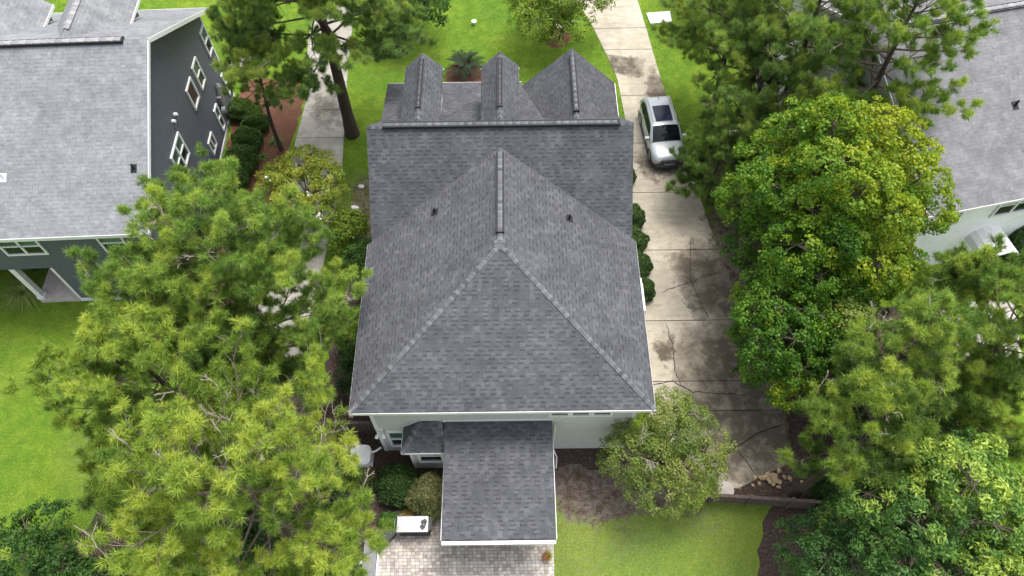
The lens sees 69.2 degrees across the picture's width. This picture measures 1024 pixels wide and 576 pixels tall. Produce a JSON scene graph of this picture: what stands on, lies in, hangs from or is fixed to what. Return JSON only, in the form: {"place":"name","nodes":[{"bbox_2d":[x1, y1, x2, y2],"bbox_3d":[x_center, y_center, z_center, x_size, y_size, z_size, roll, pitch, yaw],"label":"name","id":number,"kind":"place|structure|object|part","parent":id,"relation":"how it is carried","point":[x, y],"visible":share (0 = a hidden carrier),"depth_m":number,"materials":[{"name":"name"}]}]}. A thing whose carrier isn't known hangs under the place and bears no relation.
{"place":"outdoors","nodes":[
{"label":"outdoors","id":0,"kind":"place"},
{"bbox_2d":[249,6,351,357],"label":"neighbor driveway","id":1,"kind":"structure","parent":0,"point":[321,126],"depth_m":40.65,"materials":[{"name":"concrete"}]},
{"bbox_2d":[375,508,553,575],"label":"patio","id":2,"kind":"structure","parent":0,"point":[431,555],"depth_m":28.77,"materials":[{"name":"grey stone"}]},
{"bbox_2d":[376,554,379,575],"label":"edging rail","id":3,"kind":"object","parent":2,"relation":"on","point":[377,566],"depth_m":28.51,"materials":[{"name":"white paint"}]},
{"bbox_2d":[377,526,396,541],"bbox_3d":[-4.928,9.559,29.122,0.764,0.440,0.552,40,67,22],"label":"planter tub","id":4,"kind":"object","parent":2,"relation":"on","point":[390,536],"visible":0.4,"depth_m":28.87,"materials":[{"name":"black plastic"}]},
{"bbox_2d":[394,516,431,535],"bbox_3d":[-3.832,9.336,29.036,1.452,0.800,0.600,-1,58,0],"label":"outdoor cabinet","id":5,"kind":"object","parent":2,"relation":"on","point":[409,526],"visible":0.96,"depth_m":28.73,"materials":[{"name":"white plastic"}]},
{"bbox_3d":[-4.098,9.568,28.896,0.570,0.620,0.013,-1,58,0],"label":"door","id":6,"kind":"part","parent":5,"relation":"part of","materials":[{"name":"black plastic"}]},
{"bbox_3d":[-3.508,9.560,28.894,0.570,0.620,0.013,-1,58,0],"label":"door","id":7,"kind":"part","parent":5,"relation":"part of","materials":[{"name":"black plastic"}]},
{"bbox_2d":[420,519,426,529],"bbox_3d":[-3.414,9.097,28.659,0.338,0.085,0.280,-37,65,-20],"label":"tool case","id":8,"kind":"object","parent":5,"relation":"on","point":[424,522],"visible":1,"depth_m":28.64,"materials":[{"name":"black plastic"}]},
{"bbox_2d":[541,550,553,562],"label":"potted plant","id":9,"kind":"object","parent":2,"relation":"on","point":[546,555],"visible":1,"depth_m":28.50,"materials":[{"name":"green plant"}]},
{"bbox_2d":[0,0,1023,575],"bbox_3d":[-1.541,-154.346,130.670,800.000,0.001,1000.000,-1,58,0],"label":"ground","id":10,"kind":"structure","parent":0,"point":[582,482],"depth_m":33.29,"materials":[{"name":"green plant"}]},
{"bbox_2d":[0,273,45,316],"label":"fountain grass","id":11,"kind":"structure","parent":10,"relation":"on","point":[21,291],"depth_m":35.13,"materials":[{"name":"green plant"}]},
{"bbox_2d":[21,268,48,272],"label":"hedge shrub","id":12,"kind":"object","parent":10,"relation":"on","point":[35,270],"visible":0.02,"depth_m":35.68,"materials":[{"name":"green plant"}]},
{"bbox_2d":[0,498,87,575],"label":"leafy shrub","id":13,"kind":"object","parent":10,"relation":"on","point":[34,566],"visible":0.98,"depth_m":27.30,"materials":[{"name":"green plant"}]},
{"bbox_2d":[0,0,234,302],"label":"house","id":14,"kind":"structure","parent":10,"relation":"on","point":[104,104],"depth_m":30.70,"materials":[{"name":"grey"}]},
{"bbox_2d":[0,241,49,255],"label":"window","id":15,"kind":"structure","parent":14,"relation":"in","point":[29,248],"depth_m":31.37,"materials":[{"name":"glass"}]},
{"bbox_2d":[96,238,128,251],"bbox_3d":[-16.795,-1.912,31.253,1.100,1.300,0.100,-2,58,-1],"label":"window","id":16,"kind":"structure","parent":14,"relation":"in","point":[105,242],"depth_m":31.21,"materials":[{"name":"white paint"}]},
{"bbox_2d":[170,131,189,166],"bbox_3d":[-15.382,-6.137,34.413,0.100,1.450,1.650,-2,58,-1],"label":"window","id":17,"kind":"structure","parent":14,"relation":"in","point":[180,153],"depth_m":34.40,"materials":[{"name":"white paint"}]},
{"bbox_2d":[185,76,199,110],"bbox_3d":[-15.543,-9.452,36.134,0.100,1.280,1.000,-2,58,-1],"label":"window","id":18,"kind":"structure","parent":14,"relation":"in","point":[191,90],"depth_m":36.15,"materials":[{"name":"white paint"}]},
{"bbox_2d":[191,56,205,90],"bbox_3d":[-15.601,-10.668,36.956,0.100,1.450,0.860,-2,58,-1],"label":"window","id":19,"kind":"structure","parent":14,"relation":"in","point":[196,68],"depth_m":36.91,"materials":[{"name":"white paint"}]},
{"bbox_2d":[199,23,213,57],"bbox_3d":[-15.704,-12.707,38.124,0.100,1.500,0.840,-2,58,-1],"label":"window","id":20,"kind":"structure","parent":14,"relation":"in","point":[207,43],"depth_m":38.09,"materials":[{"name":"white paint"}]},
{"bbox_2d":[207,131,217,155],"bbox_3d":[-15.491,-7.470,38.388,0.100,0.900,0.860,-2,58,-1],"label":"window","id":21,"kind":"structure","parent":14,"relation":"in","point":[212,143],"depth_m":38.37,"materials":[{"name":"white paint"}]},
{"bbox_2d":[213,103,225,131],"bbox_3d":[-15.573,-9.075,39.534,0.100,1.500,0.600,-2,58,-1],"label":"window","id":22,"kind":"structure","parent":14,"relation":"in","point":[219,117],"depth_m":39.49,"materials":[{"name":"white paint"}]},
{"bbox_2d":[220,72,230,95],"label":"window","id":23,"kind":"structure","parent":14,"relation":"in","point":[221,76],"depth_m":40.54,"materials":[{"name":"white paint"}]},
{"bbox_2d":[0,253,309,538],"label":"pine tree","id":24,"kind":"object","parent":10,"relation":"on","point":[109,338],"visible":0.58,"depth_m":21.57,"materials":[{"name":"green plant"}]},
{"bbox_2d":[52,489,362,575],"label":"mulch bed","id":25,"kind":"object","parent":10,"relation":"on","point":[103,548],"visible":0.04,"depth_m":29.23,"materials":[{"name":"brown wood"}]},
{"bbox_2d":[52,546,130,575],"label":"leafy shrub","id":26,"kind":"object","parent":25,"relation":"on","point":[86,569],"visible":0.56,"depth_m":27.20,"materials":[{"name":"green plant"}]},
{"bbox_2d":[122,564,176,575],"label":"leafy shrub","id":27,"kind":"object","parent":25,"relation":"on","point":[130,572],"visible":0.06,"depth_m":27.48,"materials":[{"name":"green plant"}]},
{"bbox_2d":[73,314,398,575],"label":"pine tree","id":28,"kind":"object","parent":25,"relation":"on","point":[172,470],"visible":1,"depth_m":19.48,"materials":[{"name":"green plant"}]},
{"bbox_2d":[198,507,289,572],"bbox_3d":[-10.310,9.920,27.923,3.700,2.308,3.329,-35,64,-19],"label":"leafy shrub","id":29,"kind":"object","parent":25,"relation":"on","point":[249,540],"visible":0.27,"depth_m":27.65,"materials":[{"name":"green plant"}]},
{"bbox_2d":[262,566,279,575],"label":"leafy shrub","id":30,"kind":"object","parent":25,"relation":"on","point":[267,573],"visible":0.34,"depth_m":27.38,"materials":[{"name":"green plant"}]},
{"bbox_2d":[311,532,362,575],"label":"leafy shrub","id":31,"kind":"object","parent":25,"relation":"on","point":[354,570],"visible":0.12,"depth_m":27.25,"materials":[{"name":"green plant"}]},
{"bbox_2d":[62,140,374,443],"bbox_3d":[-9.784,0.455,27.209,9.188,13.456,9.715,10,59,7],"label":"pine tree","id":32,"kind":"object","parent":10,"relation":"on","point":[263,261],"visible":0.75,"depth_m":23.31,"materials":[{"name":"green plant"}]},
{"bbox_2d":[198,78,304,305],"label":"pine straw bed","id":33,"kind":"object","parent":10,"relation":"on","point":[285,121],"visible":0.18,"depth_m":40.77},
{"bbox_2d":[230,165,249,192],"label":"boxwood shrub","id":34,"kind":"object","parent":33,"relation":"on","point":[242,174],"visible":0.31,"depth_m":38.09,"materials":[{"name":"green plant"}]},
{"bbox_2d":[222,143,258,175],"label":"boxwood shrub","id":35,"kind":"object","parent":33,"relation":"on","point":[248,152],"visible":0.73,"depth_m":38.52,"materials":[{"name":"green plant"}]},
{"bbox_2d":[227,97,256,122],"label":"boxwood shrub","id":36,"kind":"object","parent":33,"relation":"on","point":[235,114],"visible":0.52,"depth_m":40.54,"materials":[{"name":"green plant"}]},
{"bbox_2d":[230,125,263,151],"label":"boxwood shrub","id":37,"kind":"object","parent":33,"relation":"on","point":[245,134],"visible":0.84,"depth_m":39.38,"materials":[{"name":"green plant"}]},
{"bbox_2d":[240,111,269,132],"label":"boxwood shrub","id":38,"kind":"object","parent":33,"relation":"on","point":[260,122],"visible":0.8,"depth_m":40.15,"materials":[{"name":"green plant"}]},
{"bbox_2d":[218,27,297,150],"bbox_3d":[-12.179,-9.637,36.854,4.218,7.690,3.776,-1,58,0],"label":"pine tree","id":39,"kind":"object","parent":33,"relation":"on","point":[265,92],"visible":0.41,"depth_m":35.64,"materials":[{"name":"green plant"}]},
{"bbox_2d":[258,152,269,161],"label":"grass clump","id":40,"kind":"object","parent":33,"relation":"on","point":[261,156],"visible":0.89,"depth_m":39.66,"materials":[{"name":"green plant"}]},
{"bbox_2d":[268,135,281,146],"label":"grass clump","id":41,"kind":"object","parent":33,"relation":"on","point":[273,141],"visible":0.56,"depth_m":40.21,"materials":[{"name":"green plant"}]},
{"bbox_2d":[252,144,349,233],"bbox_3d":[-10.060,-4.403,35.598,4.668,4.294,4.972,-1,58,0],"label":"crape myrtle","id":42,"kind":"object","parent":10,"relation":"on","point":[317,182],"visible":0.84,"depth_m":34.51,"materials":[{"name":"green plant"}]},
{"bbox_2d":[203,0,441,139],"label":"pine tree","id":43,"kind":"object","parent":10,"relation":"on","point":[326,45],"visible":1,"depth_m":32.96,"materials":[{"name":"green plant"}]},
{"bbox_2d":[325,209,370,259],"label":"leafy shrub","id":44,"kind":"object","parent":10,"relation":"on","point":[354,228],"visible":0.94,"depth_m":34.76,"materials":[{"name":"green plant"}]},
{"bbox_2d":[341,236,371,299],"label":"leafy shrub","id":45,"kind":"object","parent":10,"relation":"on","point":[357,253],"visible":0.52,"depth_m":33.83,"materials":[{"name":"green plant"}]},
{"bbox_2d":[350,181,367,208],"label":"fallen branch","id":46,"kind":"object","parent":10,"relation":"on","point":[362,194],"visible":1,"depth_m":38.26,"materials":[{"name":"wood"}]},
{"bbox_2d":[362,533,376,575],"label":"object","id":47,"kind":"object","parent":10,"relation":"on","point":[371,568],"visible":0.41,"depth_m":28.40,"materials":[{"name":"plastic"}]},
{"bbox_2d":[313,298,442,538],"bbox_3d":[-5.436,5.269,32.066,6.046,0.001,11.362,-1,58,0],"label":"mulch bed","id":48,"kind":"object","parent":10,"relation":"on","point":[382,457],"visible":0.09,"depth_m":31.33,"materials":[{"name":"brown wood"}]},
{"bbox_2d":[308,455,357,513],"bbox_3d":[-7.177,7.711,29.477,2.082,1.912,2.625,-1,58,0],"label":"leafy shrub","id":49,"kind":"object","parent":48,"relation":"on","point":[335,492],"visible":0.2,"depth_m":28.90,"materials":[{"name":"green plant"}]},
{"bbox_2d":[332,304,358,395],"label":"leafy shrub","id":50,"kind":"object","parent":48,"relation":"on","point":[349,356],"visible":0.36,"depth_m":31.50,"materials":[{"name":"green plant"}]},
{"bbox_2d":[314,420,376,434],"bbox_3d":[-6.850,5.835,30.910,2.880,1.410,0.164,-1,58,0],"label":"fence","id":51,"kind":"object","parent":48,"relation":"on","point":[364,430],"visible":0.39,"depth_m":30.74,"materials":[{"name":"brown wood"}]},
{"bbox_2d":[350,445,380,470],"bbox_3d":[-5.962,7.036,30.438,1.238,0.932,0.995,-1,58,0],"label":"air conditioner condenser unit","id":52,"kind":"object","parent":48,"relation":"on","point":[366,452],"visible":0.7,"depth_m":30.16,"materials":[{"name":"white paint"}]},
{"bbox_2d":[354,466,376,490],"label":"leafy shrub","id":53,"kind":"object","parent":48,"relation":"on","point":[371,478],"visible":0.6,"depth_m":29.97,"materials":[{"name":"plant"}]},
{"bbox_2d":[377,511,397,529],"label":"leafy shrub","id":54,"kind":"object","parent":48,"relation":"on","point":[389,514],"visible":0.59,"depth_m":29.18,"materials":[{"name":"green plant"}]},
{"bbox_2d":[374,461,423,509],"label":"camellia shrub","id":55,"kind":"object","parent":48,"relation":"on","point":[398,486],"visible":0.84,"depth_m":29.41,"materials":[{"name":"green plant"}]},
{"bbox_2d":[398,507,416,515],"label":"croton plant","id":56,"kind":"object","parent":48,"relation":"on","point":[409,511],"visible":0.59,"depth_m":29.68,"materials":[{"name":"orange plant"}]},
{"bbox_2d":[404,470,442,523],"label":"olive shrub","id":57,"kind":"object","parent":48,"relation":"on","point":[419,500],"visible":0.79,"depth_m":28.98,"materials":[{"name":"green plant"}]},
{"bbox_2d":[370,0,450,28],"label":"tree","id":58,"kind":"object","parent":10,"relation":"on","point":[444,5],"visible":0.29,"depth_m":41.44,"materials":[{"name":"green plant"}]},
{"bbox_2d":[445,61,480,81],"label":"mulch ring","id":59,"kind":"object","parent":10,"relation":"on","point":[455,78],"visible":0.27,"depth_m":42.82,"materials":[{"name":"brown wood"}]},
{"bbox_2d":[444,49,485,81],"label":"sago palm","id":60,"kind":"object","parent":59,"relation":"on","point":[465,69],"visible":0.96,"depth_m":42.16,"materials":[{"name":"green plant"}]},
{"bbox_2d":[348,48,656,545],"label":"house","id":61,"kind":"structure","parent":10,"relation":"on","point":[502,352],"depth_m":28.12,"materials":[{"name":"grey"}]},
{"bbox_2d":[386,430,401,446],"bbox_3d":[-4.445,6.063,29.855,1.000,1.680,0.100,-1,58,0],"label":"window","id":62,"kind":"structure","parent":61,"relation":"in","point":[395,437],"depth_m":29.77,"materials":[{"name":"white paint"}]},
{"bbox_2d":[549,413,569,416],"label":"window","id":63,"kind":"structure","parent":61,"relation":"in","point":[550,414],"depth_m":27.86,"materials":[{"name":"white paint"}]},
{"bbox_2d":[570,413,591,416],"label":"window","id":64,"kind":"structure","parent":61,"relation":"in","point":[571,414],"depth_m":27.86,"materials":[{"name":"white paint"}]},
{"bbox_2d":[591,413,612,416],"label":"window","id":65,"kind":"structure","parent":61,"relation":"in","point":[593,414],"depth_m":27.86,"materials":[{"name":"white paint"}]},
{"bbox_2d":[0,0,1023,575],"bbox_3d":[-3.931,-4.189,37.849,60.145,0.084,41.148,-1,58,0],"label":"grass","id":66,"kind":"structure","parent":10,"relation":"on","point":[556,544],"depth_m":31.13,"materials":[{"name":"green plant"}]},
{"bbox_2d":[546,29,571,47],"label":"mulch ring","id":67,"kind":"object","parent":10,"relation":"on","point":[567,37],"visible":0.52,"depth_m":44.36,"materials":[{"name":"brown wood"}]},
{"bbox_2d":[503,0,616,53],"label":"crape myrtle","id":68,"kind":"object","parent":67,"relation":"on","point":[560,17],"visible":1,"depth_m":41.11,"materials":[{"name":"green plant"}]},
{"bbox_2d":[554,447,636,469],"bbox_3d":[3.432,6.968,30.917,3.614,0.001,1.257,-1,58,0],"label":"mulch bed","id":69,"kind":"object","parent":10,"relation":"on","point":[586,458],"visible":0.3,"depth_m":30.88,"materials":[{"name":"brown soil"}]},
{"bbox_2d":[646,11,671,24],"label":"utility cover","id":70,"kind":"object","parent":10,"relation":"on","point":[654,17],"visible":0.96,"depth_m":45.23,"materials":[{"name":"white paint"}]},
{"bbox_2d":[596,384,738,519],"bbox_3d":[5.924,6.313,28.666,5.436,4.524,5.236,-1,58,0],"label":"wax myrtle","id":71,"kind":"object","parent":10,"relation":"on","point":[665,451],"visible":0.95,"depth_m":27.61,"materials":[{"name":"green plant"}]},
{"bbox_2d":[665,113,761,211],"bbox_3d":[9.773,-5.799,35.572,4.950,5.416,4.985,-1,58,0],"label":"pine tree","id":72,"kind":"object","parent":10,"relation":"on","point":[718,155],"visible":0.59,"depth_m":35.04,"materials":[{"name":"green plant"}]},
{"bbox_2d":[649,0,794,116],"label":"pine tree","id":73,"kind":"object","parent":10,"relation":"on","point":[685,40],"visible":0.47,"depth_m":35.89,"materials":[{"name":"green plant"}]},
{"bbox_2d":[683,0,828,162],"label":"pine tree","id":74,"kind":"object","parent":10,"relation":"on","point":[773,49],"visible":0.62,"depth_m":33.17,"materials":[{"name":"green plant"}]},
{"bbox_2d":[738,110,805,179],"bbox_3d":[13.351,-7.307,38.076,4.113,2.664,4.675,9,59,6],"label":"leafy shrub","id":75,"kind":"object","parent":10,"relation":"on","point":[764,113],"visible":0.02,"depth_m":38.01,"materials":[{"name":"green plant"}]},
{"bbox_2d":[705,0,892,153],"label":"pine tree","id":76,"kind":"object","parent":10,"relation":"on","point":[799,20],"visible":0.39,"depth_m":32.73,"materials":[{"name":"green plant"}]},
{"bbox_2d":[709,93,963,324],"bbox_3d":[12.748,-2.943,30.725,9.140,10.741,9.128,-1,58,0],"label":"maple tree","id":77,"kind":"object","parent":10,"relation":"on","point":[814,225],"visible":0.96,"depth_m":27.82,"materials":[{"name":"green plant"}]},
{"bbox_2d":[715,306,976,575],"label":"mulch bed","id":78,"kind":"object","parent":10,"relation":"on","point":[766,551],"visible":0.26,"depth_m":30.02,"materials":[{"name":"brown plant"}]},
{"bbox_2d":[719,481,733,493],"bbox_3d":[8.654,8.180,30.084,0.680,0.055,0.680,-1,58,0],"label":"stepping stone","id":79,"kind":"object","parent":78,"relation":"on","point":[728,487],"visible":0.48,"depth_m":30.08,"materials":[{"name":"stone"}]},
{"bbox_2d":[705,493,831,508],"bbox_3d":[10.180,8.441,29.315,4.925,1.060,0.164,3,58,3],"label":"fence","id":80,"kind":"object","parent":78,"relation":"on","point":[750,499],"visible":0.77,"depth_m":29.23,"materials":[{"name":"brown wood"}]},
{"bbox_2d":[723,239,881,413],"bbox_3d":[11.620,1.892,30.373,6.002,6.221,7.046,-1,58,0],"label":"maple tree","id":81,"kind":"object","parent":78,"relation":"on","point":[806,336],"visible":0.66,"depth_m":28.35,"materials":[{"name":"green plant"}]},
{"bbox_2d":[772,493,879,575],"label":"sweetgum tree","id":82,"kind":"object","parent":78,"relation":"on","point":[811,540],"visible":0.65,"depth_m":24.61,"materials":[{"name":"green plant"}]},
{"bbox_2d":[806,475,863,527],"bbox_3d":[12.833,8.255,29.110,2.196,1.583,2.338,-1,58,0],"label":"leafy shrub","id":83,"kind":"object","parent":78,"relation":"on","point":[817,490],"visible":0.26,"depth_m":29.08,"materials":[{"name":"green plant"}]},
{"bbox_2d":[799,266,882,342],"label":"deciduous tree","id":84,"kind":"object","parent":78,"relation":"on","point":[850,301],"visible":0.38,"depth_m":28.08,"materials":[{"name":"green plant"}]},
{"bbox_2d":[819,368,899,454],"bbox_3d":[14.423,5.107,30.102,4.496,3.179,4.341,-1,58,0],"label":"leafy shrub","id":85,"kind":"object","parent":78,"relation":"on","point":[861,410],"visible":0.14,"depth_m":29.34,"materials":[{"name":"green plant"}]},
{"bbox_2d":[772,353,957,507],"bbox_3d":[11.183,5.698,25.420,5.288,10.576,4.447,-1,58,0],"label":"pine tree","id":86,"kind":"object","parent":78,"relation":"on","point":[899,398],"visible":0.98,"depth_m":22.36,"materials":[{"name":"green plant"}]},
{"bbox_2d":[813,285,979,441],"bbox_3d":[12.990,3.365,26.475,3.976,11.188,4.175,27,62,16],"label":"pine tree","id":87,"kind":"object","parent":78,"relation":"on","point":[942,328],"visible":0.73,"depth_m":23.54,"materials":[{"name":"green plant"}]},
{"bbox_2d":[820,423,1023,575],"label":"sweetgum tree","id":88,"kind":"object","parent":78,"relation":"on","point":[967,470],"visible":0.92,"depth_m":22.06,"materials":[{"name":"green plant"}]},
{"bbox_2d":[869,371,988,453],"bbox_3d":[16.893,5.136,29.704,5.155,3.759,4.455,-1,58,0],"label":"leafy shrub","id":89,"kind":"object","parent":78,"relation":"on","point":[953,419],"visible":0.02,"depth_m":28.41,"materials":[{"name":"green plant"}]},
{"bbox_2d":[878,241,1007,369],"bbox_3d":[16.308,1.379,29.017,3.792,8.899,4.898,-1,58,0],"label":"pine tree","id":90,"kind":"object","parent":78,"relation":"on","point":[970,260],"visible":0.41,"depth_m":26.23,"materials":[{"name":"green plant"}]},
{"bbox_2d":[873,340,1023,471],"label":"pine tree","id":91,"kind":"object","parent":78,"relation":"on","point":[1005,430],"visible":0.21,"depth_m":25.02,"materials":[{"name":"green plant"}]},
{"bbox_2d":[880,231,1023,423],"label":"pine tree","id":92,"kind":"object","parent":78,"relation":"on","point":[1006,331],"visible":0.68,"depth_m":24.25,"materials":[{"name":"green plant"}]},
{"bbox_2d":[755,0,1023,269],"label":"house","id":93,"kind":"structure","parent":10,"relation":"on","point":[982,157],"depth_m":32.01,"materials":[{"name":"grey"}]},
{"bbox_2d":[949,212,965,224],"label":"window","id":94,"kind":"structure","parent":93,"relation":"in","point":[960,214],"depth_m":32.00,"materials":[{"name":"white paint"}]},
{"bbox_2d":[988,201,1023,217],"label":"window","id":95,"kind":"structure","parent":93,"relation":"in","point":[1016,207],"depth_m":32.52,"materials":[{"name":"white paint"}]},
{"bbox_2d":[804,0,1002,138],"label":"pine tree","id":96,"kind":"object","parent":10,"relation":"on","point":[880,17],"visible":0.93,"depth_m":29.02,"materials":[{"name":"green plant"}]},
{"bbox_2d":[998,225,1023,267],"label":"leafy shrub","id":97,"kind":"object","parent":10,"relation":"on","point":[1015,239],"visible":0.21,"depth_m":34.38,"materials":[{"name":"green plant"}]},
{"bbox_2d":[581,0,788,488],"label":"driveway","id":98,"kind":"structure","parent":0,"point":[691,282],"depth_m":34.82,"materials":[{"name":"concrete"}]},
{"bbox_2d":[638,96,686,167],"bbox_3d":[7.955,-8.365,39.338,2.190,1.670,4.469,-5,58,-2],"label":"parked car","id":99,"kind":"object","parent":98,"relation":"on","point":[662,134],"visible":0.8,"depth_m":38.66,"materials":[{"name":"silver metal"}]},
{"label":"side window","id":100,"kind":"part","parent":99,"relation":"part of","materials":[{"name":"black glass"}]},
{"bbox_2d":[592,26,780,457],"bbox_3d":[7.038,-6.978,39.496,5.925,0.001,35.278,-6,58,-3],"label":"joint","id":101,"kind":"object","parent":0,"point":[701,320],"visible":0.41,"depth_m":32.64,"materials":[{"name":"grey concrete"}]},
{"bbox_2d":[952,301,1021,356],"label":"neighbor patio","id":102,"kind":"structure","parent":0,"point":[1009,312],"depth_m":34.27,"materials":[{"name":"concrete"}]},
{"label":"hedge bed","id":103,"kind":"structure","parent":0,"visible":0},
{"bbox_2d":[633,168,636,183],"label":"round shrub","id":104,"kind":"object","parent":103,"relation":"on","point":[634,176],"visible":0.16,"depth_m":38.08,"materials":[{"name":"green plant"}]},
{"bbox_2d":[632,203,645,227],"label":"round shrub","id":105,"kind":"object","parent":103,"relation":"on","point":[639,215],"visible":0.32,"depth_m":36.39,"materials":[{"name":"green plant"}]},
{"bbox_2d":[632,225,649,251],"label":"round shrub","id":106,"kind":"object","parent":103,"relation":"on","point":[640,237],"visible":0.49,"depth_m":35.70,"materials":[{"name":"green plant"}]},
{"bbox_2d":[637,250,653,276],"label":"round shrub","id":107,"kind":"object","parent":103,"relation":"on","point":[646,269],"visible":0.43,"depth_m":34.92,"materials":[{"name":"green plant"}]},
{"bbox_2d":[640,276,655,301],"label":"round shrub","id":108,"kind":"object","parent":103,"relation":"on","point":[649,290],"visible":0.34,"depth_m":34.30,"materials":[{"name":"green plant"}]}
]}

